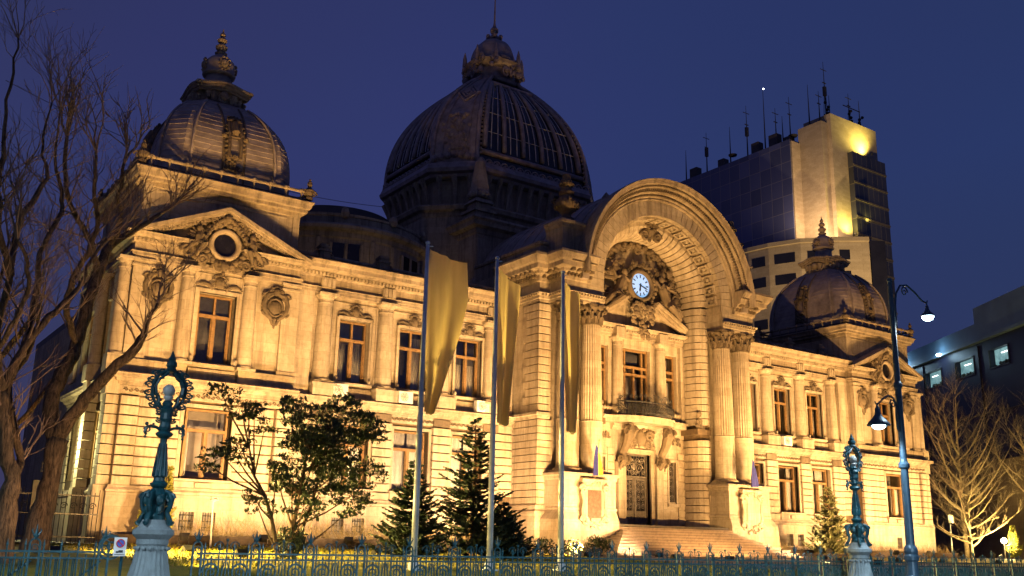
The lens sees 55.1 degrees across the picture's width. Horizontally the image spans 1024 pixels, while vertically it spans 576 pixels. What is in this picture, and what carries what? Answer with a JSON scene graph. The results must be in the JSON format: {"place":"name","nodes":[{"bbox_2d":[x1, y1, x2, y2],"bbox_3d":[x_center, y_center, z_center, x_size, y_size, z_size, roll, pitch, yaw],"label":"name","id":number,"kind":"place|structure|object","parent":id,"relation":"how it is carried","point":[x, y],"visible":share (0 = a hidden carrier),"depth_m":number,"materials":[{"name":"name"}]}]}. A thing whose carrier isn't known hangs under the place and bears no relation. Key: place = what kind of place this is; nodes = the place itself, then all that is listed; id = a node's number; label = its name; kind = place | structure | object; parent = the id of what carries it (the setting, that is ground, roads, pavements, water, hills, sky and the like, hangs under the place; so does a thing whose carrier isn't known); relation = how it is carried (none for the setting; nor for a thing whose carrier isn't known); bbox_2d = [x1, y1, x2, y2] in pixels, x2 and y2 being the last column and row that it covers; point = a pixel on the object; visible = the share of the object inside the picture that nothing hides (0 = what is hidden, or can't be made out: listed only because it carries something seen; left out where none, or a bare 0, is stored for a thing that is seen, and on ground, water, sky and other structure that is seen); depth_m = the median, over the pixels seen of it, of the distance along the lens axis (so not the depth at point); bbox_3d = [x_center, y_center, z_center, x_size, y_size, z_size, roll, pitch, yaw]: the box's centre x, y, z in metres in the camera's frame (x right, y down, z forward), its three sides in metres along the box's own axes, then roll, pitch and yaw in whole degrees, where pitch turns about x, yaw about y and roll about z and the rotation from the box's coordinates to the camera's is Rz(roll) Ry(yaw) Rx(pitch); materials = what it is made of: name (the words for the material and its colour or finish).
{"place":"outdoors","nodes":[
{"label":"outdoors","id":0,"kind":"place"},
{"bbox_2d":[15,539,97,543],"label":"side yard","id":1,"kind":"structure","parent":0,"point":[54,541],"depth_m":39.07,"materials":[{"name":"plant"}]},
{"bbox_2d":[0,540,1023,575],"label":"lawn","id":2,"kind":"structure","parent":0,"point":[113,568],"depth_m":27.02,"materials":[{"name":"green plant"}]},
{"bbox_2d":[50,546,63,550],"bbox_3d":[-13.665,7.995,29.434,0.480,0.503,0.418,11,-18,-33],"label":"floodlight","id":3,"kind":"object","parent":2,"relation":"on","point":[54,547],"visible":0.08,"depth_m":29.41,"materials":[{"name":"metal"}]},
{"bbox_2d":[15,480,100,542],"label":"passage gate","id":4,"kind":"structure","parent":2,"relation":"on","point":[35,483],"depth_m":39.79,"materials":[{"name":"metal"}]},
{"bbox_2d":[0,174,134,425],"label":"bare tree","id":5,"kind":"object","parent":2,"relation":"on","point":[24,417],"visible":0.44,"depth_m":33.69,"materials":[{"name":"brown plant"}]},
{"bbox_2d":[0,0,163,563],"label":"bare tree","id":6,"kind":"object","parent":2,"relation":"on","point":[10,465],"visible":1,"depth_m":22.29,"materials":[{"name":"brown plant"}]},
{"bbox_2d":[0,32,223,552],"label":"bare tree","id":7,"kind":"object","parent":2,"relation":"on","point":[41,511],"visible":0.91,"depth_m":25.59,"materials":[{"name":"brown plant"}]},
{"bbox_2d":[132,508,141,529],"bbox_3d":[-15.213,9.618,40.723,1.046,1.948,0.922,11,-18,-33],"label":"thuja","id":8,"kind":"object","parent":2,"relation":"on","point":[139,512],"visible":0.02,"depth_m":40.61,"materials":[{"name":"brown plant"}]},
{"bbox_2d":[164,465,177,528],"bbox_3d":[-14.626,9.125,41.405,1.046,3.272,1.054,11,-18,-33],"label":"thuja","id":9,"kind":"object","parent":2,"relation":"on","point":[169,480],"visible":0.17,"depth_m":41.57,"materials":[{"name":"green plant"}]},
{"bbox_2d":[176,533,189,545],"bbox_3d":[-12.689,9.726,37.987,0.480,0.503,0.289,11,-18,-33],"label":"floodlight","id":10,"kind":"object","parent":2,"relation":"on","point":[183,537],"visible":0.83,"depth_m":37.93,"materials":[{"name":"metal"}]},
{"bbox_2d":[181,545,194,551],"bbox_3d":[-10.912,8.918,33.056,0.480,0.503,0.306,11,-18,-33],"label":"floodlight","id":11,"kind":"object","parent":2,"relation":"on","point":[188,548],"visible":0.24,"depth_m":33.00,"materials":[{"name":"metal"}]},
{"bbox_2d":[174,510,228,535],"bbox_3d":[-13.609,10.235,42.091,3.070,1.569,1.930,15,-20,-42],"label":"dry shrub","id":12,"kind":"object","parent":2,"relation":"on","point":[199,523],"visible":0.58,"depth_m":42.06,"materials":[{"name":"plant"}]},
{"bbox_2d":[209,497,218,547],"bbox_3d":[-11.894,9.320,39.012,0.300,2.001,0.388,11,-18,-33],"label":"camera mast","id":13,"kind":"object","parent":2,"relation":"on","point":[213,499],"visible":0.86,"depth_m":39.14,"materials":[{"name":"white metal"}]},
{"bbox_2d":[202,512,265,536],"bbox_3d":[-12.246,10.570,43.130,1.607,1.502,2.703,-6,-16,27],"label":"dry shrub","id":14,"kind":"object","parent":2,"relation":"on","point":[231,530],"visible":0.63,"depth_m":42.91,"materials":[{"name":"plant"}]},
{"bbox_2d":[235,548,247,556],"bbox_3d":[-8.419,8.372,30.605,0.511,0.486,0.309,7,-16,-22],"label":"floodlight","id":15,"kind":"object","parent":2,"relation":"on","point":[240,550],"visible":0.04,"depth_m":30.54,"materials":[{"name":"metal"}]},
{"bbox_2d":[193,382,290,552],"bbox_3d":[-7.563,5.150,28.147,3.077,4.769,1.749,11,-18,-33],"label":"evergreen tree","id":16,"kind":"object","parent":2,"relation":"on","point":[224,451],"visible":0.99,"depth_m":28.18,"materials":[{"name":"green plant"}]},
{"bbox_2d":[257,534,268,547],"bbox_3d":[-10.071,10.245,39.754,0.480,0.503,0.289,11,-18,-33],"label":"floodlight","id":17,"kind":"object","parent":2,"relation":"on","point":[263,538],"visible":0.74,"depth_m":39.69,"materials":[{"name":"metal"}]},
{"bbox_2d":[237,512,289,537],"bbox_3d":[-10.962,10.769,44.114,3.362,1.671,1.929,11,-18,-33],"label":"dry shrub","id":18,"kind":"object","parent":2,"relation":"on","point":[261,529],"visible":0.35,"depth_m":43.62,"materials":[{"name":"plant"}]},
{"bbox_2d":[104,534,466,549],"bbox_3d":[-8.000,11.787,44.928,20.500,0.580,0.320,11,-18,-33],"label":"hedge","id":19,"kind":"object","parent":2,"relation":"on","point":[242,541],"visible":0.25,"depth_m":42.33,"materials":[{"name":"green plant"}]},
{"bbox_2d":[271,522,307,561],"bbox_3d":[-6.452,7.464,28.664,0.926,1.234,1.029,11,-18,-33],"label":"ivy bush","id":20,"kind":"object","parent":2,"relation":"on","point":[300,541],"visible":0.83,"depth_m":28.49,"materials":[{"name":"green plant"}]},
{"bbox_2d":[267,509,319,537],"bbox_3d":[-9.741,10.868,44.337,2.407,1.641,2.071,11,-18,-33],"label":"dry shrub","id":21,"kind":"object","parent":2,"relation":"on","point":[296,530],"visible":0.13,"depth_m":44.42,"materials":[{"name":"plant"}]},
{"bbox_2d":[296,516,343,538],"bbox_3d":[-8.953,11.321,45.995,1.852,1.638,1.933,-6,-16,24],"label":"dry shrub","id":22,"kind":"object","parent":2,"relation":"on","point":[316,532],"visible":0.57,"depth_m":45.96,"materials":[{"name":"plant"}]},
{"bbox_2d":[266,392,389,556],"bbox_3d":[-5.565,5.536,29.574,4.096,4.967,2.576,11,-18,-33],"label":"evergreen tree","id":23,"kind":"object","parent":2,"relation":"on","point":[330,433],"visible":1,"depth_m":29.40,"materials":[{"name":"green plant"}]},
{"bbox_2d":[343,537,352,548],"bbox_3d":[-6.963,10.861,41.851,0.480,0.503,0.289,11,-18,-33],"label":"floodlight","id":24,"kind":"object","parent":2,"relation":"on","point":[348,540],"visible":0.85,"depth_m":41.78,"materials":[{"name":"metal"}]},
{"bbox_2d":[326,514,379,539],"bbox_3d":[-7.464,11.581,46.781,2.858,1.595,1.904,5,-15,-14],"label":"dry shrub","id":25,"kind":"object","parent":2,"relation":"on","point":[346,534],"visible":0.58,"depth_m":46.66,"materials":[{"name":"plant"}]},
{"bbox_2d":[356,518,395,539],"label":"dry shrub","id":26,"kind":"object","parent":2,"relation":"on","point":[385,536],"visible":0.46,"depth_m":47.40,"materials":[{"name":"plant"}]},
{"bbox_2d":[363,460,464,557],"bbox_3d":[-3.587,7.819,34.840,3.327,3.444,3.267,-5,-16,24],"label":"conifer","id":27,"kind":"object","parent":2,"relation":"on","point":[425,527],"visible":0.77,"depth_m":34.53,"materials":[{"name":"green plant"}]},
{"bbox_2d":[408,241,432,570],"bbox_3d":[-2.538,3.105,27.354,0.363,9.240,0.360,11,-18,-33],"label":"flagpole","id":28,"kind":"object","parent":2,"relation":"on","point":[416,500],"visible":0.83,"depth_m":27.14,"materials":[{"name":"metal"}]},
{"bbox_2d":[424,249,467,414],"bbox_3d":[-1.927,1.278,28.245,1.225,4.790,0.456,11,-18,-33],"label":"banner","id":29,"kind":"object","parent":28,"relation":"attached to","point":[447,301],"visible":1,"depth_m":28.30,"materials":[{"name":"fabric"}]},
{"bbox_2d":[15,0,936,557],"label":"palace","id":30,"kind":"structure","parent":2,"relation":"on","point":[697,392],"depth_m":56.14,"materials":[{"name":"stone"}]},
{"bbox_2d":[70,419,78,480],"bbox_3d":[-21.560,8.073,48.993,0.220,3.150,1.800,11,-18,-33],"label":"window","id":31,"kind":"structure","parent":30,"relation":"in","point":[78,419],"depth_m":49.60,"materials":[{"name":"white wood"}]},
{"bbox_2d":[85,315,93,363],"bbox_3d":[-21.445,2.826,50.365,0.220,3.100,1.800,11,-18,-33],"label":"window","id":32,"kind":"structure","parent":30,"relation":"in","point":[93,315],"depth_m":51.06,"materials":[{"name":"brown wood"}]},
{"bbox_2d":[89,411,99,477],"bbox_3d":[-19.145,7.254,45.655,0.220,3.150,1.800,11,-18,-33],"label":"window","id":33,"kind":"structure","parent":30,"relation":"in","point":[94,448],"depth_m":46.27,"materials":[{"name":"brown wood"}]},
{"bbox_2d":[178,512,192,530],"bbox_3d":[-14.425,10.270,43.255,0.650,0.800,0.264,11,-18,-33],"label":"basement window","id":34,"kind":"structure","parent":30,"relation":"in","point":[189,515],"depth_m":43.33,"materials":[{"name":"metal"}]},
{"bbox_2d":[6,80,380,206],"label":"cable","id":35,"kind":"object","parent":30,"relation":"attached to","point":[139,143],"visible":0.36,"depth_m":70.31,"materials":[{"name":"metal"}]},
{"bbox_2d":[178,408,228,479],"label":"window","id":36,"kind":"structure","parent":30,"relation":"in","point":[203,428],"depth_m":45.34,"materials":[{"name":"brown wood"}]},
{"bbox_2d":[201,512,214,530],"bbox_3d":[-13.619,10.429,43.799,0.600,0.800,0.264,11,-18,-33],"label":"basement window","id":37,"kind":"structure","parent":30,"relation":"in","point":[208,515],"depth_m":43.88,"materials":[{"name":"metal"}]},
{"bbox_2d":[193,294,232,364],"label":"window","id":38,"kind":"structure","parent":30,"relation":"in","point":[214,312],"depth_m":46.94,"materials":[{"name":"brown wood"}]},
{"bbox_2d":[208,229,241,261],"bbox_3d":[-13.696,-2.050,46.925,1.600,1.600,0.240,11,-18,-33],"label":"round window","id":39,"kind":"structure","parent":30,"relation":"in","point":[226,245],"depth_m":46.96,"materials":[{"name":"stone"}]},
{"bbox_2d":[331,517,342,534],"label":"basement window","id":40,"kind":"structure","parent":30,"relation":"in","point":[334,519],"depth_m":48.11,"materials":[{"name":"metal"}]},
{"bbox_2d":[333,383,348,396],"bbox_3d":[-8.703,5.170,49.452,0.840,0.680,0.385,11,-18,-33],"label":"air conditioner","id":41,"kind":"object","parent":30,"relation":"on","point":[339,388],"visible":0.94,"depth_m":49.33,"materials":[{"name":"white metal"}]},
{"bbox_2d":[328,426,364,488],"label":"window","id":42,"kind":"structure","parent":30,"relation":"in","point":[362,455],"depth_m":50.01,"materials":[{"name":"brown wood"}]},
{"bbox_2d":[337,320,365,383],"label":"window","id":43,"kind":"structure","parent":30,"relation":"in","point":[351,348],"depth_m":51.45,"materials":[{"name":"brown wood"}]},
{"bbox_2d":[351,518,362,534],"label":"basement window","id":44,"kind":"structure","parent":30,"relation":"in","point":[357,521],"depth_m":48.74,"materials":[{"name":"metal"}]},
{"bbox_2d":[397,391,412,404],"bbox_3d":[-5.635,5.778,51.522,0.840,0.680,0.385,11,-18,-33],"label":"air conditioner","id":45,"kind":"object","parent":30,"relation":"on","point":[405,397],"visible":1,"depth_m":51.38,"materials":[{"name":"white metal"}]},
{"bbox_2d":[391,430,424,490],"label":"window","id":46,"kind":"structure","parent":30,"relation":"in","point":[404,444],"depth_m":51.69,"materials":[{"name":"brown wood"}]},
{"bbox_2d":[397,330,420,390],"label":"window","id":47,"kind":"structure","parent":30,"relation":"in","point":[409,345],"depth_m":53.61,"materials":[{"name":"brown wood"}]},
{"bbox_2d":[451,436,479,492],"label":"window","id":48,"kind":"structure","parent":30,"relation":"in","point":[456,445],"depth_m":53.71,"materials":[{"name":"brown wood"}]},
{"bbox_2d":[455,339,477,397],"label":"window","id":49,"kind":"structure","parent":30,"relation":"in","point":[465,359],"depth_m":55.31,"materials":[{"name":"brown wood"}]},
{"bbox_2d":[474,400,489,412],"bbox_3d":[-1.668,6.574,54.196,0.840,0.660,0.385,11,-18,-33],"label":"air conditioner","id":50,"kind":"object","parent":30,"relation":"on","point":[479,405],"visible":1,"depth_m":54.00,"materials":[{"name":"white metal"}]},
{"bbox_2d":[593,439,602,477],"bbox_3d":[4.590,9.321,52.324,0.556,2.438,1.031,0,-15,5],"label":"flag","id":51,"kind":"object","parent":30,"relation":"attached to","point":[597,468],"visible":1,"depth_m":52.18,"materials":[{"name":"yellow fabric"}]},
{"bbox_2d":[601,345,605,405],"bbox_3d":[5.110,5.327,58.867,1.160,3.880,0.240,11,-18,-33],"label":"window","id":52,"kind":"structure","parent":30,"relation":"in","point":[603,347],"depth_m":59.10,"materials":[{"name":"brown wood"}]},
{"bbox_2d":[622,348,647,415],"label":"window","id":53,"kind":"structure","parent":30,"relation":"in","point":[630,376],"depth_m":60.85,"materials":[{"name":"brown wood"}]},
{"bbox_2d":[626,454,647,524],"bbox_3d":[7.304,12.091,58.756,1.960,4.170,0.200,11,-18,-33],"label":"door","id":54,"kind":"structure","parent":30,"relation":"in","point":[636,489],"depth_m":58.86,"materials":[{"name":"brown wood"}]},
{"bbox_2d":[665,356,673,411],"bbox_3d":[9.691,6.261,62.059,1.160,3.880,0.410,11,-18,-33],"label":"window","id":55,"kind":"structure","parent":30,"relation":"in","point":[671,380],"depth_m":62.33,"materials":[{"name":"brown wood"}]},
{"bbox_2d":[669,463,673,501],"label":"side window","id":56,"kind":"structure","parent":30,"relation":"in","point":[671,467],"depth_m":60.46,"materials":[{"name":"grey glass"}]},
{"bbox_2d":[750,385,752,425],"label":"window","id":57,"kind":"structure","parent":30,"relation":"in","point":[750,385],"depth_m":68.10,"materials":[{"name":"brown wood"}]},
{"bbox_2d":[750,455,758,488],"bbox_3d":[14.569,11.298,59.057,0.556,2.438,1.031,0,-15,5],"label":"flag","id":58,"kind":"object","parent":30,"relation":"attached to","point":[754,480],"visible":1,"depth_m":58.88,"materials":[{"name":"purple fabric"}]},
{"bbox_2d":[754,464,759,483],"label":"window","id":59,"kind":"structure","parent":30,"relation":"in","point":[757,465],"depth_m":66.86,"materials":[{"name":"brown wood"}]},
{"bbox_2d":[774,389,787,434],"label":"window","id":60,"kind":"structure","parent":30,"relation":"in","point":[777,392],"depth_m":69.90,"materials":[{"name":"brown wood"}]},
{"bbox_2d":[781,436,791,446],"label":"air conditioner","id":61,"kind":"object","parent":30,"relation":"on","point":[786,441],"visible":1,"depth_m":68.00,"materials":[{"name":"white metal"}]},
{"bbox_2d":[778,466,795,511],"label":"window","id":62,"kind":"structure","parent":30,"relation":"in","point":[785,494],"depth_m":68.60,"materials":[{"name":"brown wood"}]},
{"bbox_2d":[787,534,792,545],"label":"basement window","id":63,"kind":"structure","parent":30,"relation":"in","point":[788,535],"depth_m":66.58,"materials":[{"name":"metal"}]},
{"bbox_2d":[798,534,802,545],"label":"basement window","id":64,"kind":"structure","parent":30,"relation":"in","point":[799,535],"depth_m":67.20,"materials":[{"name":"metal"}]},
{"bbox_2d":[806,394,819,438],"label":"window","id":65,"kind":"structure","parent":30,"relation":"in","point":[811,430],"depth_m":71.80,"materials":[{"name":"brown wood"}]},
{"bbox_2d":[812,469,827,513],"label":"window","id":66,"kind":"structure","parent":30,"relation":"in","point":[816,474],"depth_m":70.54,"materials":[{"name":"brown wood"}]},
{"bbox_2d":[879,403,890,444],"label":"window","id":67,"kind":"structure","parent":30,"relation":"in","point":[883,431],"depth_m":75.49,"materials":[{"name":"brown wood"}]},
{"bbox_2d":[880,360,893,380],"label":"round window","id":68,"kind":"structure","parent":30,"relation":"in","point":[887,374],"depth_m":75.74,"materials":[{"name":"stone"}]},
{"bbox_2d":[886,474,902,517],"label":"window","id":69,"kind":"structure","parent":30,"relation":"in","point":[892,494],"depth_m":73.83,"materials":[{"name":"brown wood"}]},
{"bbox_2d":[429,417,531,558],"bbox_3d":[-1.397,7.407,36.607,3.858,5.227,4.155,11,-18,-33],"label":"conifer","id":70,"kind":"object","parent":2,"relation":"on","point":[472,527],"visible":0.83,"depth_m":36.17,"materials":[{"name":"green plant"}]},
{"bbox_2d":[482,256,501,570],"bbox_3d":[-0.542,3.500,28.700,0.363,9.240,0.360,11,-18,-33],"label":"flagpole","id":71,"kind":"object","parent":2,"relation":"on","point":[490,521],"visible":0.85,"depth_m":28.48,"materials":[{"name":"metal"}]},
{"bbox_2d":[497,269,520,426],"bbox_3d":[-0.146,1.740,29.429,0.511,4.770,0.727,-9,-18,34],"label":"banner","id":72,"kind":"object","parent":71,"relation":"attached to","point":[508,300],"visible":1,"depth_m":29.38,"materials":[{"name":"fabric"}]},
{"bbox_2d":[478,502,545,558],"bbox_3d":[-0.106,9.188,37.133,2.847,2.142,3.183,-2,-15,12],"label":"conifer","id":73,"kind":"object","parent":2,"relation":"on","point":[513,526],"visible":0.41,"depth_m":36.90,"materials":[{"name":"green plant"}]},
{"bbox_2d":[530,537,582,555],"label":"bush","id":74,"kind":"object","parent":2,"relation":"on","point":[568,550],"visible":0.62,"depth_m":43.63,"materials":[{"name":"green plant"}]},
{"bbox_2d":[553,270,567,570],"bbox_3d":[1.528,3.910,30.097,0.363,9.240,0.360,11,-18,-33],"label":"flagpole","id":75,"kind":"object","parent":2,"relation":"on","point":[561,482],"visible":0.83,"depth_m":29.87,"materials":[{"name":"metal"}]},
{"bbox_2d":[564,283,579,434],"bbox_3d":[1.901,2.159,30.781,0.492,4.770,0.662,-9,-18,35],"label":"banner","id":76,"kind":"object","parent":75,"relation":"attached to","point":[571,339],"visible":1,"depth_m":30.70,"materials":[{"name":"fabric"}]},
{"bbox_2d":[577,534,613,555],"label":"bush","id":77,"kind":"object","parent":2,"relation":"on","point":[597,541],"visible":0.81,"depth_m":45.92,"materials":[{"name":"green plant"}]},
{"bbox_2d":[732,562,771,575],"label":"hedge shrub","id":78,"kind":"object","parent":2,"relation":"on","point":[740,573],"visible":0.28,"depth_m":28.09,"materials":[{"name":"green plant"}]},
{"bbox_2d":[784,563,811,575],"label":"hedge shrub","id":79,"kind":"object","parent":2,"relation":"on","point":[796,572],"visible":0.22,"depth_m":29.10,"materials":[{"name":"green plant"}]},
{"bbox_2d":[801,487,850,555],"bbox_3d":[20.102,14.799,62.187,3.269,4.367,3.478,11,-18,-33],"label":"spruce","id":80,"kind":"object","parent":2,"relation":"on","point":[827,535],"visible":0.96,"depth_m":61.87,"materials":[{"name":"green plant"}]},
{"bbox_2d":[825,548,832,556],"bbox_3d":[19.213,16.047,59.512,0.480,0.503,0.289,11,-18,-33],"label":"floodlight","id":81,"kind":"object","parent":2,"relation":"on","point":[828,550],"visible":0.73,"depth_m":59.43,"materials":[{"name":"metal"}]},
{"bbox_2d":[828,563,847,575],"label":"hedge shrub","id":82,"kind":"object","parent":2,"relation":"on","point":[839,569],"visible":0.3,"depth_m":30.24,"materials":[{"name":"green plant"}]},
{"bbox_2d":[781,549,962,558],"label":"bed edging","id":83,"kind":"object","parent":2,"relation":"on","point":[873,553],"visible":0.29,"depth_m":67.18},
{"bbox_2d":[1001,538,1006,558],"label":"garden lamp","id":84,"kind":"object","parent":2,"relation":"on","point":[1003,540],"visible":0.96,"depth_m":76.53,"materials":[{"name":"white glass"}]},
{"bbox_2d":[0,0,1023,488],"label":"sky","id":85,"kind":"structure","parent":0,"point":[640,85],"materials":[{"name":"blue"}]},
{"bbox_2d":[536,552,1023,575],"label":"forecourt path","id":86,"kind":"structure","parent":0,"point":[710,562],"depth_m":45.19,"materials":[{"name":"grey stone"}]},
{"label":"pavement","id":87,"kind":"structure","parent":0,"visible":0},
{"bbox_2d":[0,525,110,575],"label":"iron gate","id":88,"kind":"structure","parent":87,"relation":"on","point":[36,535],"depth_m":15.63,"materials":[{"name":"metal"}]},
{"bbox_2d":[97,534,122,575],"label":"gate scroll","id":89,"kind":"object","parent":87,"relation":"on","point":[112,558],"visible":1,"depth_m":16.15,"materials":[{"name":"teal paint"}]},
{"bbox_2d":[113,537,127,555],"bbox_3d":[-6.465,4.269,16.197,0.200,0.300,0.031,11,-18,-33],"label":"parking sign","id":90,"kind":"object","parent":89,"relation":"attached to","point":[120,545],"visible":1,"depth_m":16.19,"materials":[{"name":"white metal"}]},
{"bbox_2d":[127,351,193,575],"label":"ornate lamppost","id":91,"kind":"object","parent":87,"relation":"on","point":[153,532],"visible":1,"depth_m":16.65,"materials":[{"name":"teal metal"}]},
{"bbox_2d":[189,528,848,575],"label":"iron fence","id":92,"kind":"object","parent":87,"relation":"on","point":[458,557],"visible":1,"depth_m":20.46,"materials":[{"name":"teal metal"}]},
{"bbox_2d":[842,434,872,575],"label":"ornate lamppost","id":93,"kind":"object","parent":87,"relation":"on","point":[858,550],"visible":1,"depth_m":26.33,"materials":[{"name":"teal metal"}]},
{"bbox_2d":[867,278,934,575],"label":"street lamp","id":94,"kind":"object","parent":87,"relation":"on","point":[878,421],"visible":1,"depth_m":24.66,"materials":[{"name":"grey metal"}]},
{"bbox_2d":[869,547,1023,575],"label":"iron fence","id":95,"kind":"object","parent":87,"relation":"on","point":[989,569],"visible":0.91,"depth_m":29.55,"materials":[{"name":"teal metal"}]},
{"label":"ground","id":96,"kind":"structure","parent":0,"visible":0},
{"bbox_2d":[679,68,898,337],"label":"office tower","id":97,"kind":"structure","parent":96,"relation":"on","point":[776,200],"depth_m":184.15,"materials":[{"name":"beige concrete"}]},
{"bbox_2d":[907,285,1023,558],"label":"office block","id":98,"kind":"structure","parent":96,"relation":"on","point":[988,345],"depth_m":87.89,"materials":[{"name":"metal"}]},
{"bbox_2d":[924,367,942,389],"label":"window","id":99,"kind":"structure","parent":98,"relation":"in","point":[937,375],"depth_m":98.16,"materials":[{"name":"glass"}]},
{"bbox_2d":[954,355,974,379],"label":"window","id":100,"kind":"structure","parent":98,"relation":"in","point":[967,367],"depth_m":92.08,"materials":[{"name":"glass"}]},
{"bbox_2d":[988,343,1009,368],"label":"window","id":101,"kind":"structure","parent":98,"relation":"in","point":[1002,357],"depth_m":86.16,"materials":[{"name":"glass"}]},
{"label":"side street","id":102,"kind":"structure","parent":0,"visible":0},
{"bbox_2d":[948,514,953,550],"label":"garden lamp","id":103,"kind":"object","parent":102,"relation":"on","point":[950,519],"visible":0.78,"depth_m":78.26,"materials":[{"name":"paint"}]},
{"bbox_2d":[917,369,1016,557],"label":"pale bare tree","id":104,"kind":"object","parent":102,"relation":"on","point":[960,478],"visible":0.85,"depth_m":82.81,"materials":[{"name":"beige plant"}]},
{"bbox_2d":[928,447,1023,557],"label":"pale bare tree","id":105,"kind":"object","parent":102,"relation":"on","point":[968,510],"visible":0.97,"depth_m":78.22,"materials":[{"name":"beige plant"}]},
{"bbox_2d":[981,393,1023,491],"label":"pale bare tree","id":106,"kind":"object","parent":102,"relation":"on","point":[1018,475],"visible":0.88,"depth_m":80.41,"materials":[{"name":"brown plant"}]},
{"bbox_2d":[1006,525,1022,558],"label":"thuja","id":107,"kind":"object","parent":102,"relation":"on","point":[1015,548],"visible":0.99,"depth_m":76.48,"materials":[{"name":"yellow plant"}]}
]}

